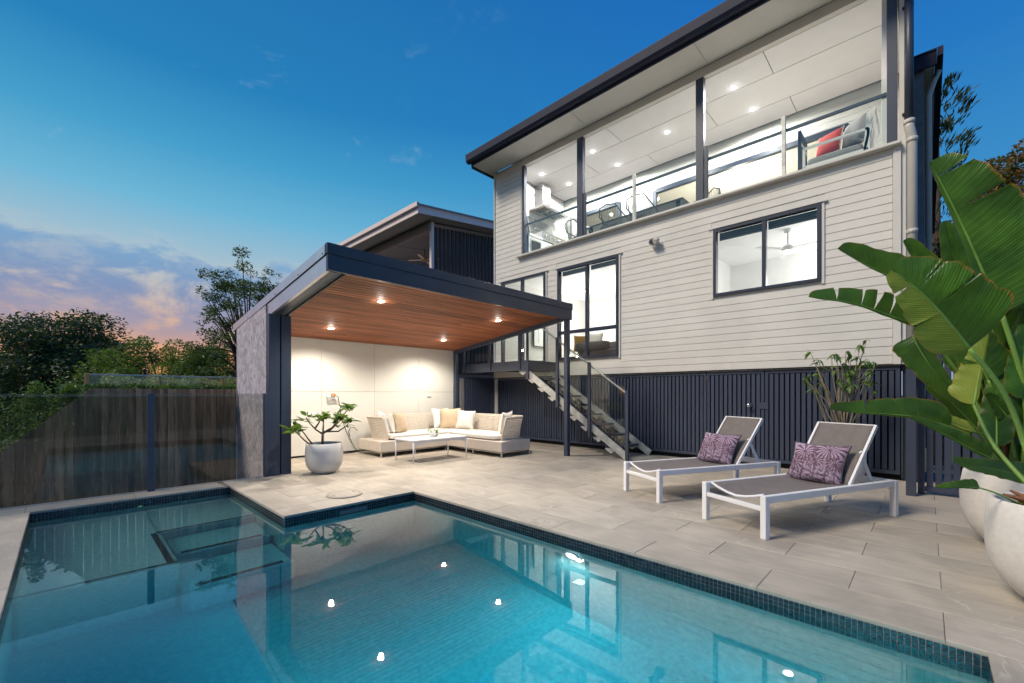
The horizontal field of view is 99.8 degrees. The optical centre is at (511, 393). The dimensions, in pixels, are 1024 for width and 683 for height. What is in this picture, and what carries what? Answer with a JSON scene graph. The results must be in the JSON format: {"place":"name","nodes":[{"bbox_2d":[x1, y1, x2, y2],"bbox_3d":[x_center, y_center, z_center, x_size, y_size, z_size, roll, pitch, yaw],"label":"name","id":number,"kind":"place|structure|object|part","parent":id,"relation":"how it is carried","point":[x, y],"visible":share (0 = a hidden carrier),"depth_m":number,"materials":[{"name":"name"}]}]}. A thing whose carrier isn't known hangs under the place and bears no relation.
{"place":"outdoors","nodes":[
{"label":"outdoors","id":0,"kind":"place"},
{"bbox_2d":[99,372,236,393],"bbox_3d":[-5.653,-0.162,7.620,0.504,0.389,2.393,0,0,44],"label":"flowering shrub","id":1,"kind":"object","parent":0,"point":[182,381],"visible":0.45,"depth_m":7.29,"materials":[{"name":"green plant"}]},
{"bbox_2d":[338,201,494,416],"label":"neighbour house","id":2,"kind":"structure","parent":0,"point":[456,243],"depth_m":18.15,"materials":[{"name":"black paint"}]},
{"bbox_2d":[408,248,428,264],"bbox_3d":[-3.917,-6.190,19.301,1.160,0.620,1.160,0,0,-36],"label":"verandah fan","id":3,"kind":"object","parent":2,"relation":"hanging from","point":[424,259],"visible":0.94,"depth_m":19.26},
{"bbox_2d":[0,420,981,506],"bbox_3d":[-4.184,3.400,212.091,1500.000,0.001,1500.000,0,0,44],"label":"ground","id":4,"kind":"structure","parent":0,"point":[236,461],"depth_m":20.03,"materials":[{"name":"green plant"}]},
{"bbox_2d":[0,376,110,507],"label":"clipped hedge","id":5,"kind":"object","parent":4,"relation":"on","point":[25,421],"visible":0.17,"depth_m":6.71,"materials":[{"name":"green plant"}]},
{"bbox_2d":[16,380,81,411],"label":"hedge shoots","id":6,"kind":"object","parent":5,"relation":"attached to","point":[38,398],"visible":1,"depth_m":6.35,"materials":[{"name":"green plant"}]},
{"bbox_2d":[0,413,143,483],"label":"leafy tree","id":7,"kind":"object","parent":4,"relation":"on","point":[16,440],"visible":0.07,"depth_m":15.48,"materials":[{"name":"green plant"}]},
{"bbox_2d":[0,307,161,450],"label":"broad dark tree","id":8,"kind":"object","parent":4,"relation":"on","point":[45,353],"visible":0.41,"depth_m":20.04,"materials":[{"name":"green plant"}]},
{"bbox_2d":[0,388,235,507],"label":"paling fence","id":9,"kind":"object","parent":4,"relation":"on","point":[199,408],"visible":0.64,"depth_m":6.31,"materials":[{"name":"grey wood"}]},
{"bbox_2d":[80,382,236,394],"bbox_3d":[-5.444,-0.068,7.005,0.302,0.213,2.232,0,0,44],"label":"ivy top","id":10,"kind":"object","parent":9,"relation":"attached to","point":[89,386],"visible":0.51,"depth_m":6.76,"materials":[{"name":"green plant"}]},
{"bbox_2d":[0,397,236,430],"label":"distant wood","id":11,"kind":"object","parent":4,"relation":"on","point":[181,412],"depth_m":50.84,"materials":[{"name":"green plant"}]},
{"bbox_2d":[70,335,227,465],"bbox_3d":[-16.541,0.355,20.181,5.407,6.135,5.950,0,0,44],"label":"leafy tree","id":12,"kind":"object","parent":4,"relation":"on","point":[123,365],"visible":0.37,"depth_m":19.51,"materials":[{"name":"green plant"}]},
{"bbox_2d":[85,373,236,423],"bbox_3d":[-5.583,0.150,7.323,0.060,0.900,2.380,0,0,44],"label":"neighbour balustrade","id":13,"kind":"object","parent":4,"relation":"on","point":[87,378],"visible":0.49,"depth_m":7.08,"materials":[{"name":"metal"}]},
{"bbox_2d":[167,336,236,459],"bbox_3d":[-14.143,0.294,20.598,4.112,6.254,4.258,0,0,44],"label":"leafy tree","id":14,"kind":"object","parent":4,"relation":"on","point":[191,364],"visible":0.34,"depth_m":19.56,"materials":[{"name":"green plant"}]},
{"bbox_2d":[182,245,281,380],"bbox_3d":[-10.225,-1.016,16.385,3.614,8.845,3.791,0,0,1],"label":"tall airy tree","id":15,"kind":"object","parent":4,"relation":"on","point":[227,327],"visible":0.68,"depth_m":15.85,"materials":[{"name":"green plant"}]},
{"bbox_2d":[932,225,971,473],"bbox_3d":[13.654,-0.921,12.934,3.119,8.271,5.254,0,0,44],"label":"dark bushy tree","id":16,"kind":"object","parent":4,"relation":"on","point":[938,246],"depth_m":13.12,"materials":[{"name":"green plant"}]},
{"bbox_2d":[932,71,981,465],"bbox_3d":[18.900,-5.300,19.240,3.455,17.000,3.781,0,0,19],"label":"norfolk pine","id":17,"kind":"object","parent":4,"relation":"on","point":[947,125],"visible":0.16,"depth_m":18.74,"materials":[{"name":"green plant"}]},
{"bbox_2d":[949,138,1023,224],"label":"rusty leafed tree","id":18,"kind":"object","parent":4,"relation":"on","point":[1014,174],"visible":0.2,"depth_m":15.38,"materials":[{"name":"brown plant"}]},
{"bbox_2d":[0,441,1023,682],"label":"pool deck","id":19,"kind":"structure","parent":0,"point":[920,565],"depth_m":3.92,"materials":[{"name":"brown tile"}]},
{"bbox_2d":[0,393,268,509],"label":"glass pool fence","id":20,"kind":"object","parent":19,"relation":"on","point":[150,442],"visible":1,"depth_m":5.28,"materials":[{"name":"glass"}]},
{"bbox_2d":[281,403,361,473],"bbox_3d":[-2.864,0.673,6.508,0.608,1.053,1.245,0,0,44],"label":"rubber plant","id":21,"kind":"object","parent":19,"relation":"on","point":[322,456],"visible":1,"depth_m":6.39,"materials":[{"name":"green plant"}]},
{"bbox_2d":[326,490,361,498],"bbox_3d":[-1.989,1.191,5.102,0.400,0.018,0.400,0,0,44],"label":"skimmer lid","id":22,"kind":"object","parent":19,"relation":"on","point":[341,494],"visible":1,"depth_m":5.04,"materials":[{"name":"plastic"}]},
{"bbox_2d":[233,242,572,478],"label":"pavilion","id":23,"kind":"structure","parent":19,"relation":"on","point":[369,354],"depth_m":7.39,"materials":[{"name":"beige paint"}]},
{"bbox_2d":[326,393,356,453],"bbox_3d":[-3.441,0.597,8.481,0.194,1.199,0.802,0,0,34],"label":"floor lamp","id":24,"kind":"object","parent":23,"relation":"attached to","point":[330,394],"visible":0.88,"depth_m":8.44,"materials":[{"name":"white metal"}]},
{"bbox_2d":[395,434,466,463],"bbox_3d":[-1.464,0.998,7.899,0.620,0.405,1.220,0,0,44],"label":"coffee table","id":25,"kind":"object","parent":19,"relation":"on","point":[417,440],"visible":1,"depth_m":7.73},
{"bbox_2d":[427,427,437,436],"bbox_3d":[-1.461,0.715,7.983,0.211,0.184,0.218,0,0,-5],"label":"table pot plant","id":26,"kind":"object","parent":25,"relation":"on","point":[431,433],"visible":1,"depth_m":7.95,"materials":[{"name":"white paint"}]},
{"bbox_2d":[359,413,529,457],"bbox_3d":[-1.355,0.824,8.643,2.572,0.753,2.403,0,0,44],"label":"corner sofa","id":27,"kind":"object","parent":19,"relation":"on","point":[489,438],"visible":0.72,"depth_m":8.49,"materials":[{"name":"fabric"}]},
{"bbox_2d":[377,410,389,433],"bbox_3d":[-2.568,0.577,8.618,0.205,0.477,0.496,0,0,-29],"label":"cushion","id":28,"kind":"object","parent":27,"relation":"on","point":[380,414],"visible":0.62,"depth_m":8.47,"materials":[{"name":"white fabric"}]},
{"bbox_2d":[387,413,395,432],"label":"cushion","id":29,"kind":"object","parent":27,"relation":"on","point":[391,422],"visible":0.94,"depth_m":8.51,"materials":[{"name":"beige fabric"}]},
{"bbox_2d":[393,412,406,432],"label":"cushion","id":30,"kind":"object","parent":27,"relation":"on","point":[400,422],"visible":1,"depth_m":8.63,"materials":[{"name":"beige fabric"}]},
{"bbox_2d":[431,408,447,428],"bbox_3d":[-1.614,0.568,9.846,0.182,0.455,0.470,0,0,44],"label":"cushion","id":31,"kind":"object","parent":27,"relation":"on","point":[437,417],"visible":0.53,"depth_m":9.71,"materials":[{"name":"white fabric"}]},
{"bbox_2d":[440,408,460,428],"bbox_3d":[-1.386,0.566,9.726,0.490,0.472,0.191,0,0,-9],"label":"cushion","id":32,"kind":"object","parent":27,"relation":"on","point":[449,418],"visible":0.83,"depth_m":9.66,"materials":[{"name":"beige fabric"}]},
{"bbox_2d":[455,410,475,428],"bbox_3d":[-1.038,0.586,9.634,0.452,0.439,0.185,0,0,18],"label":"cushion","id":33,"kind":"object","parent":27,"relation":"on","point":[465,419],"visible":1,"depth_m":9.57,"materials":[{"name":"beige fabric"}]},
{"bbox_2d":[499,411,511,433],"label":"cushion","id":34,"kind":"object","parent":27,"relation":"on","point":[504,416],"visible":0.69,"depth_m":8.37,"materials":[{"name":"beige fabric"}]},
{"bbox_2d":[459,377,493,429],"bbox_3d":[-0.887,0.385,11.111,0.080,1.590,1.190,0,0,44],"label":"side batten fence","id":35,"kind":"object","parent":19,"relation":"on","point":[476,394],"visible":0.58,"depth_m":11.07,"materials":[{"name":"black"}]},
{"bbox_2d":[0,487,993,682],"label":"pool shell","id":36,"kind":"object","parent":19,"relation":"in","point":[957,654],"visible":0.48,"depth_m":3.11,"materials":[{"name":"tile"}]},
{"bbox_2d":[0,493,989,682],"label":"pool water","id":37,"kind":"structure","parent":36,"relation":"in","point":[224,588],"depth_m":2.53,"materials":[{"name":"blue liquid"}]},
{"bbox_2d":[624,416,780,502],"bbox_3d":[2.349,0.752,5.327,1.830,0.895,0.665,0,0,-20],"label":"sun lounger","id":38,"kind":"object","parent":19,"relation":"on","point":[746,428],"visible":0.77,"depth_m":5.28,"materials":[{"name":"beige fabric"}]},
{"bbox_2d":[696,431,741,463],"bbox_3d":[2.600,0.693,5.450,0.249,0.375,0.510,0,0,-29],"label":"palm print cushion","id":39,"kind":"object","parent":38,"relation":"on","point":[718,448],"visible":0.98,"depth_m":5.36,"materials":[{"name":"fabric"}]},
{"bbox_2d":[465,0,942,480],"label":"house","id":40,"kind":"structure","parent":19,"relation":"on","point":[704,285],"depth_m":7.96,"materials":[{"name":"beige paint"}]},
{"bbox_2d":[462,332,554,378],"bbox_3d":[-0.125,-1.018,10.440,2.250,1.435,1.000,0,0,44],"label":"stair landing","id":41,"kind":"object","parent":40,"relation":"attached to","point":[526,365],"visible":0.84,"depth_m":9.80,"materials":[{"name":"blue paint"}]},
{"bbox_2d":[501,272,544,361],"bbox_3d":[0.280,-1.810,10.796,1.480,2.160,0.105,0,0,44],"label":"glazed door","id":42,"kind":"structure","parent":40,"relation":"in","point":[522,279],"depth_m":10.78,"materials":[{"name":"blue paint"}]},
{"bbox_2d":[533,329,542,346],"bbox_3d":[0.865,-1.900,12.623,0.041,1.100,0.700,0,0,44],"label":"framed picture","id":43,"kind":"object","parent":40,"relation":"attached to","point":[538,338],"visible":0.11,"depth_m":12.51,"materials":[{"name":"white paint"}]},
{"bbox_2d":[527,233,551,251],"bbox_3d":[0.981,-3.660,11.763,0.590,0.720,2.180,0,0,44],"label":"deck bench unit","id":44,"kind":"object","parent":40,"relation":"on","point":[535,242],"visible":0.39,"depth_m":10.93,"materials":[{"name":"white paint"}]},
{"bbox_3d":[0.606,-3.650,10.979,0.013,0.500,0.430,0,0,44],"label":"fridge door","id":45,"kind":"part","parent":44,"relation":"part of","materials":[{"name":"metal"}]},
{"bbox_2d":[527,216,564,244],"bbox_3d":[0.956,-4.383,11.732,0.598,0.766,1.000,0,0,44],"label":"barbecue","id":46,"kind":"object","parent":44,"relation":"on","point":[542,230],"visible":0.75,"depth_m":11.60,"materials":[{"name":"metal"}]},
{"bbox_2d":[529,182,568,221],"bbox_3d":[1.017,-5.298,11.854,0.524,0.771,1.100,0,0,44],"label":"range hood","id":47,"kind":"object","parent":40,"relation":"attached to","point":[542,208],"visible":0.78,"depth_m":11.71,"materials":[{"name":"metal"}]},
{"bbox_2d":[570,216,576,237],"bbox_3d":[1.636,-3.925,11.189,0.050,1.250,0.400,0,0,44],"label":"chair","id":48,"kind":"object","parent":40,"relation":"on","point":[571,217],"visible":0.31,"depth_m":11.04,"materials":[{"name":"metal"}]},
{"bbox_2d":[564,219,591,239],"bbox_3d":[1.581,-3.745,10.546,0.535,0.894,0.565,0,0,-26],"label":"rope chair","id":49,"kind":"object","parent":40,"relation":"on","point":[567,231],"visible":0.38,"depth_m":10.42,"materials":[{"name":"grey"}]},
{"bbox_2d":[572,288,584,292],"bbox_3d":[2.011,-3.032,12.770,0.350,0.036,0.350,0,0,44],"label":"ceiling light","id":50,"kind":"object","parent":40,"relation":"attached to","point":[581,290],"visible":0.83,"depth_m":12.73,"materials":[{"name":"white paint"}]},
{"bbox_2d":[557,254,617,359],"bbox_3d":[1.650,-1.820,9.480,1.580,2.100,0.105,0,0,44],"label":"window","id":51,"kind":"structure","parent":40,"relation":"in","point":[587,329],"depth_m":9.45,"materials":[{"name":"blue paint"}]},
{"bbox_2d":[575,341,615,355],"bbox_3d":[2.273,-0.990,10.056,1.332,0.510,0.942,0,0,44],"label":"indoor sofa","id":52,"kind":"object","parent":40,"relation":"on","point":[601,347],"visible":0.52,"depth_m":9.78,"materials":[{"name":"grey fabric"}]},
{"bbox_2d":[573,336,584,351],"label":"cushion","id":53,"kind":"object","parent":52,"relation":"on","point":[579,339],"visible":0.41,"depth_m":10.38,"materials":[{"name":"yellow fabric"}]},
{"bbox_2d":[590,333,602,341],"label":"cushion","id":54,"kind":"object","parent":52,"relation":"on","point":[596,337],"visible":0.3,"depth_m":10.07,"materials":[{"name":"beige fabric"}]},
{"bbox_2d":[587,202,620,216],"bbox_3d":[2.438,-4.465,11.951,1.310,1.330,0.110,0,0,44],"label":"servery window","id":55,"kind":"structure","parent":40,"relation":"in","point":[594,211],"depth_m":11.78,"materials":[{"name":"blue paint"}]},
{"bbox_2d":[599,203,627,229],"bbox_3d":[2.259,-3.745,9.709,0.565,0.894,0.535,0,0,44],"label":"rope chair","id":56,"kind":"object","parent":40,"relation":"on","point":[605,225],"visible":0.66,"depth_m":9.55,"materials":[{"name":"grey fabric"}]},
{"bbox_2d":[587,197,689,233],"bbox_3d":[2.963,-3.675,10.038,2.400,0.750,0.900,0,0,44],"label":"dining table","id":57,"kind":"object","parent":40,"relation":"on","point":[671,204],"visible":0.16,"depth_m":9.46,"materials":[{"name":"brown wood"}]},
{"bbox_2d":[626,193,657,221],"bbox_3d":[2.749,-3.745,9.238,0.565,0.894,0.535,0,0,44],"label":"rope chair","id":58,"kind":"object","parent":40,"relation":"on","point":[641,215],"visible":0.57,"depth_m":9.07,"materials":[{"name":"grey fabric"}]},
{"bbox_2d":[649,238,659,247],"bbox_3d":[2.728,-2.883,8.288,0.212,0.187,0.171,0,0,44],"label":"sensor floodlight","id":59,"kind":"object","parent":40,"relation":"attached to","point":[654,242],"visible":1,"depth_m":8.26,"materials":[{"name":"white paint"}]},
{"bbox_2d":[498,366,901,479],"bbox_3d":[2.490,0.410,8.687,7.950,1.580,0.183,0,0,44],"label":"batten screen","id":60,"kind":"object","parent":40,"relation":"attached to","point":[676,414],"visible":0.68,"depth_m":7.74,"materials":[{"name":"black metal"}]},
{"bbox_2d":[694,187,720,201],"bbox_3d":[4.048,-3.745,8.981,0.535,0.894,0.565,0,0,44],"label":"rope chair","id":61,"kind":"object","parent":40,"relation":"on","point":[718,191],"visible":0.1,"depth_m":8.75,"materials":[{"name":"grey fabric"}]},
{"bbox_2d":[730,84,737,89],"bbox_3d":[4.114,-5.679,8.002,0.135,0.010,0.135,0,0,44],"label":"downlight","id":62,"kind":"object","parent":40,"relation":"attached to","point":[733,87],"visible":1,"depth_m":8.00,"materials":[{"name":"white paint"}]},
{"bbox_2d":[730,166,748,176],"bbox_3d":[5.727,-5.582,10.863,0.350,0.036,0.350,0,0,44],"label":"ceiling light","id":63,"kind":"object","parent":40,"relation":"attached to","point":[739,171],"visible":1,"depth_m":10.81,"materials":[{"name":"white paint"}]},
{"bbox_2d":[652,123,848,205],"bbox_3d":[5.004,-4.450,9.484,3.990,1.300,0.110,0,0,44],"label":"servery window","id":64,"kind":"structure","parent":40,"relation":"in","point":[815,137],"depth_m":9.38,"materials":[{"name":"blue paint"}]},
{"bbox_2d":[713,203,820,296],"bbox_3d":[4.137,-2.290,7.089,1.560,1.180,0.105,0,0,44],"label":"window","id":65,"kind":"structure","parent":40,"relation":"in","point":[763,220],"depth_m":7.04,"materials":[{"name":"blue paint"}]},
{"bbox_2d":[755,228,816,258],"bbox_3d":[5.235,-2.822,8.000,1.061,0.455,1.112,0,0,44],"label":"ceiling fan","id":66,"kind":"object","parent":40,"relation":"hanging from","point":[788,248],"visible":0.99,"depth_m":7.98,"materials":[{"name":"white paint"}]},
{"bbox_2d":[802,106,879,168],"bbox_3d":[5.267,-3.759,6.901,0.905,0.918,0.785,0,0,44],"label":"armchair","id":67,"kind":"object","parent":40,"relation":"on","point":[871,129],"visible":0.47,"depth_m":6.59,"materials":[{"name":"white metal"}]},
{"bbox_2d":[816,126,843,156],"bbox_3d":[5.060,-3.973,6.878,0.190,0.397,0.390,0,0,-20],"label":"cushion","id":68,"kind":"object","parent":67,"relation":"on","point":[828,147],"visible":0.69,"depth_m":6.79,"materials":[{"name":"red fabric"}]},
{"bbox_2d":[842,110,868,148],"bbox_3d":[5.299,-4.007,6.661,0.215,0.464,0.430,0,0,0],"label":"cushion","id":69,"kind":"object","parent":67,"relation":"on","point":[858,123],"visible":0.66,"depth_m":6.56,"materials":[{"name":"grey fabric"}]},
{"bbox_2d":[702,422,897,539],"bbox_3d":[2.791,0.752,4.163,1.830,0.895,0.665,0,0,-22],"label":"sun lounger","id":70,"kind":"object","parent":19,"relation":"on","point":[776,488],"visible":0.7,"depth_m":4.11,"materials":[{"name":"beige fabric"}]},
{"bbox_2d":[786,441,851,484],"bbox_3d":[3.038,0.693,4.295,0.249,0.375,0.510,0,0,-31],"label":"palm print cushion","id":71,"kind":"object","parent":70,"relation":"on","point":[819,463],"visible":0.97,"depth_m":4.22,"materials":[{"name":"fabric"}]},
{"bbox_2d":[803,340,881,483],"bbox_3d":[4.423,0.239,5.812,0.988,1.921,0.480,0,0,-15],"label":"wilted shrub","id":72,"kind":"object","parent":19,"relation":"on","point":[849,391],"visible":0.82,"depth_m":5.80,"materials":[{"name":"green plant"}]},
{"bbox_2d":[809,152,1023,538],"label":"bird of paradise","id":73,"kind":"object","parent":19,"relation":"on","point":[987,239],"visible":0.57,"depth_m":3.19,"materials":[{"name":"green plant"}]},
{"bbox_2d":[886,256,1023,596],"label":"bird of paradise","id":74,"kind":"object","parent":19,"relation":"on","point":[970,315],"visible":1,"depth_m":2.48,"materials":[{"name":"green plant"}]},
{"bbox_2d":[905,354,1019,496],"bbox_3d":[6.008,0.312,3.927,3.580,1.775,0.330,0,0,44],"label":"batten fence","id":75,"kind":"object","parent":19,"relation":"on","point":[911,443],"visible":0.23,"depth_m":5.04,"materials":[{"name":"black paint"}]},
{"bbox_2d":[0,0,1023,378],"label":"sky","id":76,"kind":"structure","parent":0,"point":[143,143],"materials":[{"name":"blue"}]},
{"bbox_2d":[519,328,651,460],"bbox_3d":[1.399,-0.231,8.950,2.748,2.890,0.952,0,0,44],"label":"outdoor staircase","id":77,"kind":"structure","parent":0,"point":[587,424],"depth_m":8.58,"materials":[{"name":"metal"}]},
{"bbox_2d":[798,130,806,169],"bbox_3d":[5.327,-3.950,7.655,0.330,1.300,0.560,0,0,44],"label":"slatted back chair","id":78,"kind":"object","parent":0,"point":[802,143],"visible":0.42,"depth_m":7.56,"materials":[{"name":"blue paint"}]},
{"bbox_2d":[925,472,952,482],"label":"side path","id":79,"kind":"structure","parent":0,"point":[942,477],"depth_m":6.40,"materials":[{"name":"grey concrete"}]}
]}

